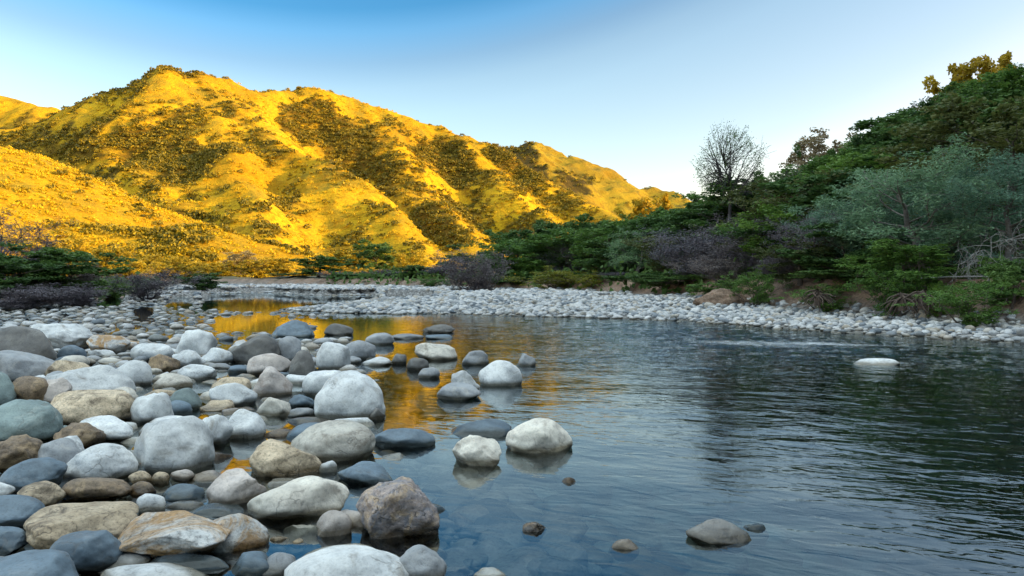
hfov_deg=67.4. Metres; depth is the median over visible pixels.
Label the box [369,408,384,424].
boulder
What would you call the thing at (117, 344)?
boulder
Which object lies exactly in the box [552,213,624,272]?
oak tree
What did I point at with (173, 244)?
hill scrub
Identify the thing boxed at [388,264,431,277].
bush
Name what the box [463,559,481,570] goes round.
cobble
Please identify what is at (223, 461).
cobble
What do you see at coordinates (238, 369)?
cobble
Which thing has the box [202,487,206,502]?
cobble
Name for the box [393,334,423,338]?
boulder
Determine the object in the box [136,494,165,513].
boulder
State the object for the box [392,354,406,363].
boulder
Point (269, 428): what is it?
cobble
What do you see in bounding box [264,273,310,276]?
bush
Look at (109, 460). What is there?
boulder
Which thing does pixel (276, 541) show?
boulder
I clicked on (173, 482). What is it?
cobble
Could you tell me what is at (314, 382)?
boulder
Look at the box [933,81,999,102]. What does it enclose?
oak tree
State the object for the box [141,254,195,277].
bush
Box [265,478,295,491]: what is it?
cobble
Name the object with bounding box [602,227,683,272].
willow tree
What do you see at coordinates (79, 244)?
bush
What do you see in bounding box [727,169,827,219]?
leafy tree
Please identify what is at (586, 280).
bush
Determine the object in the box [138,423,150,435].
cobble
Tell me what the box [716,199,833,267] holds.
leafy tree
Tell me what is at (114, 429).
boulder
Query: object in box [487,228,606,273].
leafy tree
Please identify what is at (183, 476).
boulder
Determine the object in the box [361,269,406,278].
bare shrub
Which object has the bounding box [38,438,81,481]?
boulder
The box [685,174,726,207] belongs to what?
oak tree
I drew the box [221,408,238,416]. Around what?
cobble
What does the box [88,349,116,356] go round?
cobble
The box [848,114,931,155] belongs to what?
oak tree
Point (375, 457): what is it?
cobble
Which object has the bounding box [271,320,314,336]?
boulder
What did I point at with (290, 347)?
boulder
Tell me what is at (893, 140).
oak tree
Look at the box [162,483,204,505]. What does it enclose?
boulder
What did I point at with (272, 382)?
boulder
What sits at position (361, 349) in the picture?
boulder
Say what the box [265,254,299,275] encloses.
bush
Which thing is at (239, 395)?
boulder
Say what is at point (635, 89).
sky
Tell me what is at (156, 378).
cobble
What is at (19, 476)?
boulder
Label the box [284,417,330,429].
cobble
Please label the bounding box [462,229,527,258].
leafy tree
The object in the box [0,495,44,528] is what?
boulder
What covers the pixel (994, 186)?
willow tree
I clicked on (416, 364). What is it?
boulder
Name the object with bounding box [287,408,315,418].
boulder
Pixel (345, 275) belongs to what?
bush
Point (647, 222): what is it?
oak tree
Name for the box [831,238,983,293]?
leafy tree
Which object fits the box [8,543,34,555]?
cobble
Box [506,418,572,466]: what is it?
boulder
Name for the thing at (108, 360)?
cobble
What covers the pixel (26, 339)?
boulder
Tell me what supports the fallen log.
on the ground
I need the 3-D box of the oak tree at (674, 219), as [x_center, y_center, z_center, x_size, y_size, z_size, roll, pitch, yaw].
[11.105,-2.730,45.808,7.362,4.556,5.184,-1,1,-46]
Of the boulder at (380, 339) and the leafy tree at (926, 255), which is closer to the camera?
the boulder at (380, 339)
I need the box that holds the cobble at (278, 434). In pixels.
[261,429,290,442]
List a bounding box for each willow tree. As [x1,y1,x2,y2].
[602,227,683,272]
[780,194,868,272]
[782,132,1020,275]
[819,182,944,275]
[862,171,951,270]
[888,151,1023,269]
[921,146,1012,264]
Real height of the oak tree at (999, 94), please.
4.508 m
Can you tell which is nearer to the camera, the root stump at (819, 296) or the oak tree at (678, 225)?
the root stump at (819, 296)
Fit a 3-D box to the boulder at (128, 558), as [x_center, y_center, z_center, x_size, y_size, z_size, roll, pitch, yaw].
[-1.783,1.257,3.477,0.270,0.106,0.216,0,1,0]
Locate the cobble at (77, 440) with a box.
[64,435,84,450]
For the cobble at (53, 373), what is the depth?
8.89 m
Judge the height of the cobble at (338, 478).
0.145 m
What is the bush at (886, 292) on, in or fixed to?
on the ground
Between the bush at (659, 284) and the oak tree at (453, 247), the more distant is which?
the oak tree at (453, 247)
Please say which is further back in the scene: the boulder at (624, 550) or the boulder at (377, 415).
the boulder at (377, 415)
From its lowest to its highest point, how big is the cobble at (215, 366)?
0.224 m
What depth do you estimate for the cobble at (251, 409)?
7.61 m
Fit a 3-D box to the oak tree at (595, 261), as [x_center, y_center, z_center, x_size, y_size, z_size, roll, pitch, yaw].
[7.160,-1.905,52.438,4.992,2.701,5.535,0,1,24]
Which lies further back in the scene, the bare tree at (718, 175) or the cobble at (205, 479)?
the bare tree at (718, 175)
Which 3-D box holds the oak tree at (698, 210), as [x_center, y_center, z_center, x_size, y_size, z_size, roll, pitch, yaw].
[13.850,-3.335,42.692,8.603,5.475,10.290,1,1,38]
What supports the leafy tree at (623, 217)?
on the ground
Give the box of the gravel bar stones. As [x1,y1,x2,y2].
[124,283,1023,345]
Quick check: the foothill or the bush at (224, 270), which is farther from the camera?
the foothill
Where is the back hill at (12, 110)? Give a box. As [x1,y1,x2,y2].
[0,96,60,133]
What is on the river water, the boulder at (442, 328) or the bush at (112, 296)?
the boulder at (442, 328)
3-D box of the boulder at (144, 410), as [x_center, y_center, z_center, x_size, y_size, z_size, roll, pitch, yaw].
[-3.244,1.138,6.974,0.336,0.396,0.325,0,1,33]
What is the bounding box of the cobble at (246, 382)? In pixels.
[209,377,251,389]
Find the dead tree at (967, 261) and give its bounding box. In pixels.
[952,208,1023,282]
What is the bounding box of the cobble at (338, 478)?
[335,466,350,481]
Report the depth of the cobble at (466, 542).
3.96 m
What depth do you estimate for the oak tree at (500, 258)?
68.80 m
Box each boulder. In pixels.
[0,326,56,359]
[0,350,54,381]
[0,372,16,404]
[0,399,63,443]
[0,434,42,473]
[0,457,67,494]
[0,482,14,494]
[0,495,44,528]
[0,526,27,555]
[0,549,78,575]
[12,376,47,400]
[17,481,65,506]
[23,501,138,549]
[30,323,92,348]
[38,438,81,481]
[43,377,72,402]
[44,365,135,391]
[45,360,89,374]
[50,389,134,425]
[50,530,123,573]
[53,422,105,448]
[57,345,86,357]
[62,477,131,502]
[64,443,138,480]
[80,415,132,442]
[86,335,130,353]
[86,552,151,575]
[100,562,208,575]
[117,360,152,385]
[118,510,230,555]
[128,471,151,483]
[130,343,173,360]
[130,392,173,426]
[130,481,155,498]
[133,416,214,475]
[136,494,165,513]
[148,354,180,371]
[150,553,230,575]
[151,472,169,487]
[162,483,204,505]
[170,388,202,415]
[170,469,194,482]
[173,349,205,367]
[175,329,217,354]
[177,364,216,380]
[191,503,243,520]
[201,348,233,362]
[203,414,233,451]
[206,468,265,515]
[208,513,269,560]
[209,383,257,407]
[228,409,265,447]
[230,334,280,362]
[230,551,268,575]
[247,353,290,374]
[247,476,349,528]
[249,439,321,485]
[253,366,292,400]
[256,397,290,421]
[263,552,295,575]
[269,536,289,546]
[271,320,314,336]
[278,336,300,360]
[284,545,408,575]
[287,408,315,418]
[288,394,313,409]
[289,350,314,375]
[289,538,304,548]
[291,419,374,468]
[302,370,340,399]
[314,370,385,419]
[316,342,350,369]
[316,510,351,546]
[319,461,337,478]
[324,323,352,335]
[338,461,392,490]
[346,340,375,358]
[356,476,439,553]
[362,357,392,365]
[365,333,393,344]
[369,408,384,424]
[375,428,434,454]
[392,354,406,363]
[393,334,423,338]
[400,545,446,575]
[407,358,428,370]
[415,343,456,366]
[418,367,439,384]
[422,324,453,332]
[426,334,452,338]
[437,382,480,408]
[450,419,511,443]
[451,370,479,389]
[452,435,501,476]
[462,350,488,372]
[473,567,505,575]
[478,360,521,397]
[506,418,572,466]
[517,353,535,373]
[522,522,546,542]
[561,477,575,490]
[611,539,638,561]
[686,518,751,553]
[693,288,751,305]
[742,523,768,544]
[852,358,899,370]
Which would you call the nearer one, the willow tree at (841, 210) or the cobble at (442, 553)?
the cobble at (442, 553)
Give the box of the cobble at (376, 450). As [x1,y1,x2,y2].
[369,446,381,458]
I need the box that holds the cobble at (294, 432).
[285,422,316,443]
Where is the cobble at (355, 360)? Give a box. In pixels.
[350,356,360,363]
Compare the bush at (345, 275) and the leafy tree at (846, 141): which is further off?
the bush at (345, 275)
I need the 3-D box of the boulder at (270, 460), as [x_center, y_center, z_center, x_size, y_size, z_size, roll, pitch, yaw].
[-1.538,1.193,5.231,0.477,0.326,0.392,0,1,-19]
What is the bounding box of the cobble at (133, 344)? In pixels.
[127,340,139,349]
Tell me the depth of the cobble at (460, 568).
3.49 m
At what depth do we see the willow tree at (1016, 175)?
22.40 m
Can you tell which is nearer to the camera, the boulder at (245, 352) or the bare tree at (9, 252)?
the boulder at (245, 352)
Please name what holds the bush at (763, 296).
on the ground
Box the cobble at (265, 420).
[259,415,270,425]
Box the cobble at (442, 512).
[432,503,448,518]
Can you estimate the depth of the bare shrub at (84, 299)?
35.27 m
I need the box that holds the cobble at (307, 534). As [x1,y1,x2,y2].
[282,525,318,547]
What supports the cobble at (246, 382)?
on the ground
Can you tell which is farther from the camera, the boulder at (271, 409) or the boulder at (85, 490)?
the boulder at (271, 409)
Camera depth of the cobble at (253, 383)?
9.27 m
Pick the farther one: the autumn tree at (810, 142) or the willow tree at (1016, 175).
the autumn tree at (810, 142)
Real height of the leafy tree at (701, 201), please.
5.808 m
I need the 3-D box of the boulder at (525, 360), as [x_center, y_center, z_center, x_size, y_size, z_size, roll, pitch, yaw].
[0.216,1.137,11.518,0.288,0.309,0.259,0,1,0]
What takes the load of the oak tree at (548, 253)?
on the ground
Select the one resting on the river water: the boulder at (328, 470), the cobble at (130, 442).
the boulder at (328, 470)
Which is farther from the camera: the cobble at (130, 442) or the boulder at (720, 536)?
the cobble at (130, 442)
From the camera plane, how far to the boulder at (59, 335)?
13.73 m
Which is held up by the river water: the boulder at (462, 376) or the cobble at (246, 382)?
the boulder at (462, 376)
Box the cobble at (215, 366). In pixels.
[209,363,229,369]
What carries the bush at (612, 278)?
on the ground
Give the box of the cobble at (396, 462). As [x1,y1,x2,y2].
[376,453,408,473]
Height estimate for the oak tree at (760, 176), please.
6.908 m
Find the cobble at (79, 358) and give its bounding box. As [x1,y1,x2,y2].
[60,355,89,364]
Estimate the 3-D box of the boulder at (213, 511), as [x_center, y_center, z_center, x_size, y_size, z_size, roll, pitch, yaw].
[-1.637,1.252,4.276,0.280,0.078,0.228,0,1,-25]
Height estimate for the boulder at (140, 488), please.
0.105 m
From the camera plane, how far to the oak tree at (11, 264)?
34.62 m
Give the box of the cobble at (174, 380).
[153,374,192,387]
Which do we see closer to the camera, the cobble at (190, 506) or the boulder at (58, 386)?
the cobble at (190, 506)
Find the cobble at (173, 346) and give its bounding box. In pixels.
[168,343,177,348]
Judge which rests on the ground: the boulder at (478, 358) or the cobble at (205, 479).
the cobble at (205, 479)
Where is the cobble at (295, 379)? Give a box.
[286,374,304,386]
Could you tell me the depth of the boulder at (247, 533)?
3.72 m
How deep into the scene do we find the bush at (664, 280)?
37.95 m
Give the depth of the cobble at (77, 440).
5.59 m
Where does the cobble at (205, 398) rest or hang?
on the ground
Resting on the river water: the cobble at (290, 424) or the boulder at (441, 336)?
the boulder at (441, 336)
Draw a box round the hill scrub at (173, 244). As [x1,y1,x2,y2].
[0,65,691,276]
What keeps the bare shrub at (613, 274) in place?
on the ground
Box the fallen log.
[922,276,986,278]
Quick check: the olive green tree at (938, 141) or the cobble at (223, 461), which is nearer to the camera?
the cobble at (223, 461)
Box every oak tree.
[0,242,103,300]
[0,247,136,301]
[288,255,354,276]
[350,239,397,274]
[435,244,494,271]
[477,251,525,274]
[507,219,574,262]
[524,239,567,271]
[534,248,585,270]
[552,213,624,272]
[573,239,652,273]
[580,208,676,268]
[624,213,655,251]
[627,206,700,271]
[645,203,727,268]
[667,204,742,240]
[674,178,801,262]
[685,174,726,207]
[713,155,950,259]
[728,171,762,189]
[774,219,906,274]
[792,143,822,172]
[826,139,864,162]
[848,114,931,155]
[848,116,889,146]
[857,88,1023,188]
[864,115,971,156]
[895,71,1021,146]
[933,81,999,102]
[994,74,1023,135]
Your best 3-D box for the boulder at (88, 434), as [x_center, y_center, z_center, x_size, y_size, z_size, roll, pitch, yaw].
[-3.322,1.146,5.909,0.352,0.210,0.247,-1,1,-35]
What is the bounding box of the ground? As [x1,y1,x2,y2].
[1,143,1023,575]
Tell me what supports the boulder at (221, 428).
on the ground
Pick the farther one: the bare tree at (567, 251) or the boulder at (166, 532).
the bare tree at (567, 251)
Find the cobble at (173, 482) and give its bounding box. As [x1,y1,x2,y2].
[170,477,186,484]
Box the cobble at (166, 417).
[149,415,181,422]
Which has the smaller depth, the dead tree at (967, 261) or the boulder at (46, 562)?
the boulder at (46, 562)
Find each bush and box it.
[55,232,93,276]
[81,241,142,279]
[95,283,130,298]
[108,261,171,278]
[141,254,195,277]
[160,264,211,276]
[171,272,230,290]
[193,260,243,276]
[236,258,287,277]
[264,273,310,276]
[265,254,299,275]
[324,274,379,278]
[332,266,381,272]
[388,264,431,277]
[395,249,437,268]
[407,278,453,286]
[491,276,535,284]
[498,265,592,288]
[563,271,605,287]
[605,272,661,283]
[624,272,715,286]
[630,278,671,287]
[684,279,742,295]
[720,271,794,305]
[770,280,861,311]
[787,269,869,283]
[843,265,941,316]
[891,275,1023,326]
[906,280,978,317]
[963,255,1023,308]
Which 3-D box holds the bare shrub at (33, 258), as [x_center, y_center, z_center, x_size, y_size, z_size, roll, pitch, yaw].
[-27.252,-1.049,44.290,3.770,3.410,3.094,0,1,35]
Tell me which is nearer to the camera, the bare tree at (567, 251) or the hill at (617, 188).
the bare tree at (567, 251)
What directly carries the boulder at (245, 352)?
on the ground
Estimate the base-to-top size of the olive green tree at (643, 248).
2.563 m
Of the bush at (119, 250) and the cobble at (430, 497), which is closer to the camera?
the cobble at (430, 497)
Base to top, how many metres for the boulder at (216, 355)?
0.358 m
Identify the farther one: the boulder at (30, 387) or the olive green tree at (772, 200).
the olive green tree at (772, 200)
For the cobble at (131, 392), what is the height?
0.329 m
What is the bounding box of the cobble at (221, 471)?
[216,468,232,473]
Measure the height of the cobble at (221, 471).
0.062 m
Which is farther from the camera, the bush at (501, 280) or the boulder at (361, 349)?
the bush at (501, 280)
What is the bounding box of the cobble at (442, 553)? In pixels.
[428,547,446,559]
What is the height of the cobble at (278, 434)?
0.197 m
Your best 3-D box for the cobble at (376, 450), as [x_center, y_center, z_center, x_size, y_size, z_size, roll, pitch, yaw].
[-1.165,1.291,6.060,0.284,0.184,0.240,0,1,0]
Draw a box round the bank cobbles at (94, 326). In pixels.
[0,298,474,575]
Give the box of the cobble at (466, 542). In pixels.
[452,538,478,546]
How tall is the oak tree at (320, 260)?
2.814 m
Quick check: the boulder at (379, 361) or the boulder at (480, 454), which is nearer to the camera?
the boulder at (480, 454)
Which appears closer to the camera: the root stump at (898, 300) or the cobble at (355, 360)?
the cobble at (355, 360)
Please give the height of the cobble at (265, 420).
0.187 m
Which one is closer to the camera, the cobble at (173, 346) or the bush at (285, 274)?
the cobble at (173, 346)
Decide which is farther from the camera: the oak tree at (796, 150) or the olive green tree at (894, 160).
the oak tree at (796, 150)
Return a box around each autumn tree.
[12,229,73,255]
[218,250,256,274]
[325,250,365,273]
[613,192,673,220]
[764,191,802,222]
[778,127,863,170]
[922,50,1017,95]
[994,65,1007,69]
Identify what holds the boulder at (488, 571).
on the riverbed stones
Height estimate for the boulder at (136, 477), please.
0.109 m
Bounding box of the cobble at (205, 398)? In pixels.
[199,391,210,405]
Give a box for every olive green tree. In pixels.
[620,233,721,271]
[712,168,855,272]
[750,240,849,285]
[838,142,1001,265]
[884,115,1001,158]
[887,91,1023,235]
[896,78,999,112]
[910,91,945,108]
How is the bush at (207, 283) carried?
on the ground
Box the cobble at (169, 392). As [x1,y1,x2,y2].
[140,389,174,396]
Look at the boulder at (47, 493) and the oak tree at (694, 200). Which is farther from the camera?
the oak tree at (694, 200)
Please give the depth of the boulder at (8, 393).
7.68 m
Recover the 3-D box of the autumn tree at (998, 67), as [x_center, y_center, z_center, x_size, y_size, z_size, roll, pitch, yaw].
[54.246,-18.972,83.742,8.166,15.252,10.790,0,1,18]
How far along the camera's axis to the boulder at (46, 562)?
3.04 m
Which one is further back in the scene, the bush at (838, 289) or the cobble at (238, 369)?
the bush at (838, 289)
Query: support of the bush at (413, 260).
on the ground
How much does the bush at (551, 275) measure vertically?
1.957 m
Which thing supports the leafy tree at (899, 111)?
on the ground
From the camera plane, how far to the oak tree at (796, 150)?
53.92 m
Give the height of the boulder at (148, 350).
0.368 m
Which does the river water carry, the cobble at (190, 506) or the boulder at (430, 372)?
the boulder at (430, 372)
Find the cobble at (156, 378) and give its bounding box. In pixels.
[152,373,175,382]
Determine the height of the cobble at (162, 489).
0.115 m
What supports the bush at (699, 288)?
on the ground
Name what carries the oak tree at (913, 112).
on the ground
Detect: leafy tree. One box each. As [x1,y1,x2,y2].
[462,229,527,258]
[472,241,565,271]
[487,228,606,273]
[556,217,646,268]
[606,214,629,221]
[653,195,749,259]
[660,184,772,264]
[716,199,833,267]
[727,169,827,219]
[745,170,814,190]
[765,147,853,181]
[787,142,970,212]
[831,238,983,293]
[839,138,861,148]
[864,105,929,139]
[941,62,1023,125]
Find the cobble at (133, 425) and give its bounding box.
[125,422,137,432]
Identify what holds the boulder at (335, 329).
on the ground
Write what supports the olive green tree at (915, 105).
on the ground
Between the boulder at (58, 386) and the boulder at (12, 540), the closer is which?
the boulder at (12, 540)
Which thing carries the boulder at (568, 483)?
in the river water
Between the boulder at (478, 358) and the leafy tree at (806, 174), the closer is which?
the boulder at (478, 358)
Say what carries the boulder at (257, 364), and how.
on the ground
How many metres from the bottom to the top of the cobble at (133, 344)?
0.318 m
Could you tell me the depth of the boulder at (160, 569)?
3.28 m
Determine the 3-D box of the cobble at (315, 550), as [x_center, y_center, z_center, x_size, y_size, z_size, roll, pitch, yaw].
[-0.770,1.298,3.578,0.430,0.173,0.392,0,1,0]
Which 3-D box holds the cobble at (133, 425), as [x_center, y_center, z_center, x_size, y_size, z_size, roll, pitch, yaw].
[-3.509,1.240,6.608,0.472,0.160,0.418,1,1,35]
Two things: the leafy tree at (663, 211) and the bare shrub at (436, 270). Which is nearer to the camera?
the leafy tree at (663, 211)
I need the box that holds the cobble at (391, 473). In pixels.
[385,469,395,479]
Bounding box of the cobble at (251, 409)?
[239,406,256,412]
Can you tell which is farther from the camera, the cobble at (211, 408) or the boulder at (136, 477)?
the cobble at (211, 408)
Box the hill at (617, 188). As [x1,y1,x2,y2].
[504,142,690,219]
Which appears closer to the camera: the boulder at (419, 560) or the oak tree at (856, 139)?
the boulder at (419, 560)
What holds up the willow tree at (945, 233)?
on the ground
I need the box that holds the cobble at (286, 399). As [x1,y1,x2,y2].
[279,397,291,401]
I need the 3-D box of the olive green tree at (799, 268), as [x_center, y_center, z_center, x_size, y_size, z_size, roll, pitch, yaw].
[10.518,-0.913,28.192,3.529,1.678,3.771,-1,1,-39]
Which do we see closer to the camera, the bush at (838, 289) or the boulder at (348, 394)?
the boulder at (348, 394)
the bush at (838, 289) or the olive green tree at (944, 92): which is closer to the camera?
the bush at (838, 289)
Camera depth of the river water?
13.56 m
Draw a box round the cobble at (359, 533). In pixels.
[339,509,369,544]
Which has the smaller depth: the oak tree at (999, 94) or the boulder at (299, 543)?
the boulder at (299, 543)
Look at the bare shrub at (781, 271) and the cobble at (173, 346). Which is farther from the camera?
the bare shrub at (781, 271)
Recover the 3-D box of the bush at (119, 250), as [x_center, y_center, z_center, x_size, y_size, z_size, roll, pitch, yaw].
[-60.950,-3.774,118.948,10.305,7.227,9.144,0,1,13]
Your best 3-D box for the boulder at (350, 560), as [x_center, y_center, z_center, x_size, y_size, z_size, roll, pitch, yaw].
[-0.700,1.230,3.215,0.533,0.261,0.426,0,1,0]
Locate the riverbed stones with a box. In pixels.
[375,338,1023,575]
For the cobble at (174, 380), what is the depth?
9.20 m
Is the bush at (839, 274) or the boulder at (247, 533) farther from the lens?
the bush at (839, 274)
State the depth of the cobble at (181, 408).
7.32 m
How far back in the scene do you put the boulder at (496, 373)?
9.32 m
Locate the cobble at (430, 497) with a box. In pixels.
[424,493,435,500]
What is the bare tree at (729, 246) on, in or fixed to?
on the ground
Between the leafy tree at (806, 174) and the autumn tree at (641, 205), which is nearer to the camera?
the leafy tree at (806, 174)
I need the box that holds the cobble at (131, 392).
[116,387,137,398]
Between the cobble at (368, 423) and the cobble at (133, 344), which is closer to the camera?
the cobble at (368, 423)
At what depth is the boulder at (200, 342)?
12.79 m
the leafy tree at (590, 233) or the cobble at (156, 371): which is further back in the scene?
the leafy tree at (590, 233)
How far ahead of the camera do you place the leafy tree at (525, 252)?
65.50 m
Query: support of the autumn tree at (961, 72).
on the ground
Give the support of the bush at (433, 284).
on the ground
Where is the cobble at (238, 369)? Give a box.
[228,365,246,372]
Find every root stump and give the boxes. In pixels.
[801,289,835,310]
[880,292,920,318]
[901,289,936,315]
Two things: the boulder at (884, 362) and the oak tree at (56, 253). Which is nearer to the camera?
the boulder at (884, 362)
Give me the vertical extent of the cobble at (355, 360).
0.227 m
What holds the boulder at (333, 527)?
on the ground
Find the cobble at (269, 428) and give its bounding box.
[266,425,285,432]
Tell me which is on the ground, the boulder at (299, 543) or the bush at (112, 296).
the bush at (112, 296)
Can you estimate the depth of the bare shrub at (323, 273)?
86.11 m
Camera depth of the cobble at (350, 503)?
4.49 m
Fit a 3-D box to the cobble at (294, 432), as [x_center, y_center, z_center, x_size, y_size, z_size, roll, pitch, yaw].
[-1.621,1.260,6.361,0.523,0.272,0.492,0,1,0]
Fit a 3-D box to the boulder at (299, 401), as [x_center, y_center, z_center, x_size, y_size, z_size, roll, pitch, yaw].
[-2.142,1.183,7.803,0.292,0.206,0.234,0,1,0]
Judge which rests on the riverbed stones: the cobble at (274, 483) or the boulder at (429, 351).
the boulder at (429, 351)
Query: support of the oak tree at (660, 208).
on the ground
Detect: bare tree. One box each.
[0,205,74,291]
[535,241,606,275]
[687,210,803,275]
[691,120,776,257]
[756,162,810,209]
[756,205,869,278]
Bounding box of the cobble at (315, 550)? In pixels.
[302,543,378,556]
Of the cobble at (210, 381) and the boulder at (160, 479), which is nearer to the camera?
the boulder at (160, 479)
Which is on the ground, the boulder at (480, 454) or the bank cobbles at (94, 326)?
the bank cobbles at (94, 326)
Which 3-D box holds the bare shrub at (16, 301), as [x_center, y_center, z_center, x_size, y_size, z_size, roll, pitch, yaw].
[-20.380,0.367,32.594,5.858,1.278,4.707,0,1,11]
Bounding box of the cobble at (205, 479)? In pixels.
[187,470,220,488]
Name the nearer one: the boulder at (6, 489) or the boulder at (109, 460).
the boulder at (6, 489)
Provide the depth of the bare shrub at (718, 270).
32.77 m
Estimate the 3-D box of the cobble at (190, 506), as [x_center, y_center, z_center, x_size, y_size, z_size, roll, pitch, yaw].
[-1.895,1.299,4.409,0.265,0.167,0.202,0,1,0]
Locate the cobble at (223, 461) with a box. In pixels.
[212,452,236,469]
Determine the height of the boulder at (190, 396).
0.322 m
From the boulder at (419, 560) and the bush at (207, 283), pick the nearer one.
the boulder at (419, 560)
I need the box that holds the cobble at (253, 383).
[250,378,258,389]
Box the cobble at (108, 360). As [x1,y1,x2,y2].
[98,357,121,363]
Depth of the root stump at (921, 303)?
20.34 m
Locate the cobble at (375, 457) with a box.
[370,450,396,461]
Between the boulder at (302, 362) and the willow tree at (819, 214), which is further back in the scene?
the willow tree at (819, 214)
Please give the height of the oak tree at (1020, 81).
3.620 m
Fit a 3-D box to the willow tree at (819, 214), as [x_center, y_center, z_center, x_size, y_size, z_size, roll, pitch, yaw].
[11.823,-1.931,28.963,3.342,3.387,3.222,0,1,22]
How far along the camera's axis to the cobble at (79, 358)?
10.98 m
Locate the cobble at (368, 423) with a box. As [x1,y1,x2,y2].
[335,417,378,434]
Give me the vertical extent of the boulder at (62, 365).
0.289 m
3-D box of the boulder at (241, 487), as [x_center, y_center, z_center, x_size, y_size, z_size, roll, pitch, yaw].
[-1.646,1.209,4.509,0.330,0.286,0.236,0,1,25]
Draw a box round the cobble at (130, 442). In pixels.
[119,437,137,449]
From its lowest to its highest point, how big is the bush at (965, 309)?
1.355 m
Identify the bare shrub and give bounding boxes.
[0,282,114,308]
[9,258,113,293]
[16,244,49,283]
[33,286,110,306]
[103,268,210,300]
[314,270,357,278]
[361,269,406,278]
[421,265,467,275]
[425,248,516,290]
[590,271,628,278]
[628,224,753,281]
[661,255,764,285]
[751,254,808,278]
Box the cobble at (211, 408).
[199,400,234,416]
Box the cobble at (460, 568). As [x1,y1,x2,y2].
[446,564,469,574]
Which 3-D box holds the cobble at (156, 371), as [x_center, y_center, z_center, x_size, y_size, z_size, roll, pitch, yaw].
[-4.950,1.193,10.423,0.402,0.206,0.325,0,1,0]
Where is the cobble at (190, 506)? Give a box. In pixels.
[165,500,203,512]
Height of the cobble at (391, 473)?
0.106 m
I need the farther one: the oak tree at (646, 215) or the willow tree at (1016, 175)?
the oak tree at (646, 215)
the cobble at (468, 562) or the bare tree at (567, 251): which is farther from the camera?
the bare tree at (567, 251)
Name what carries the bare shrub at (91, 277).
on the ground
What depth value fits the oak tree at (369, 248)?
133.56 m
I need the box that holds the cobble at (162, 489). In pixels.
[151,481,172,493]
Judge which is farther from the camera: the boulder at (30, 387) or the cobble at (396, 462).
the boulder at (30, 387)
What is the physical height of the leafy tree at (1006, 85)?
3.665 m
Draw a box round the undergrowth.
[1,138,1023,300]
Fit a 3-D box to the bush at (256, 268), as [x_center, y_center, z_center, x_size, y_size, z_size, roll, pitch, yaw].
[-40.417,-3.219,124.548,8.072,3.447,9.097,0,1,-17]
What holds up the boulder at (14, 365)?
on the ground
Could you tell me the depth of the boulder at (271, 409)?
7.28 m
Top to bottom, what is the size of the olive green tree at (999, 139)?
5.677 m
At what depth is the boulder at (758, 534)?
3.97 m
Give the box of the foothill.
[0,146,327,276]
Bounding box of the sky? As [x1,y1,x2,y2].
[0,0,1023,200]
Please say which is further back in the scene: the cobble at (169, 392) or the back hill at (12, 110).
the back hill at (12, 110)
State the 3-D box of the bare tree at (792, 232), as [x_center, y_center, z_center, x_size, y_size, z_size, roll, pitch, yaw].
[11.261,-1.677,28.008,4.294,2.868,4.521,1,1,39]
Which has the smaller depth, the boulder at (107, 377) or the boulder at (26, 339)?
the boulder at (107, 377)
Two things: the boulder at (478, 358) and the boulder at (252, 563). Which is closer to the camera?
the boulder at (252, 563)
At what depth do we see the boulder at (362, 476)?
4.90 m
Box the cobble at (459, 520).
[447,512,473,532]
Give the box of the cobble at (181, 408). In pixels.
[171,400,192,415]
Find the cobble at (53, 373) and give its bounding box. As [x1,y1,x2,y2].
[45,371,62,376]
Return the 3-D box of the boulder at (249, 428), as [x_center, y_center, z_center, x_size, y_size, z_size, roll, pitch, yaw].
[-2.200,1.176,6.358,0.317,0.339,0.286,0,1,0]
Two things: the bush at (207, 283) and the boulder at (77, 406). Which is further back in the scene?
the bush at (207, 283)
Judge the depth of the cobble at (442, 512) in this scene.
4.30 m
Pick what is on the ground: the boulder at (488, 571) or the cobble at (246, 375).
the cobble at (246, 375)
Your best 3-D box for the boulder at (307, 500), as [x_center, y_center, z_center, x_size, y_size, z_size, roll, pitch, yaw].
[-1.202,1.209,4.333,0.522,0.299,0.381,-1,1,-39]
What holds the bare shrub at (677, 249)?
on the ground
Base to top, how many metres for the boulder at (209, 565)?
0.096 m
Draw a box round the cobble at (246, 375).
[236,374,254,377]
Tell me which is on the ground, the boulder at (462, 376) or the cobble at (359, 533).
the cobble at (359, 533)
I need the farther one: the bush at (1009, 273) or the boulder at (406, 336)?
the bush at (1009, 273)
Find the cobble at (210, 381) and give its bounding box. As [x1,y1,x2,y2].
[203,380,217,389]
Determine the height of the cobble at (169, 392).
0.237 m
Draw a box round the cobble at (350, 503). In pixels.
[341,496,359,510]
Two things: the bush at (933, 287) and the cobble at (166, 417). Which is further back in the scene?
the bush at (933, 287)
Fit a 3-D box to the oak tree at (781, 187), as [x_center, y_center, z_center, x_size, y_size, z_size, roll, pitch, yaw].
[14.136,-2.990,32.677,9.282,5.247,7.761,-1,1,-40]
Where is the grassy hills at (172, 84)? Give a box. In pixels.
[0,69,620,272]
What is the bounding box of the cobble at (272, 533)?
[266,528,281,551]
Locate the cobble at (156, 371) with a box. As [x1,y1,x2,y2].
[151,368,163,374]

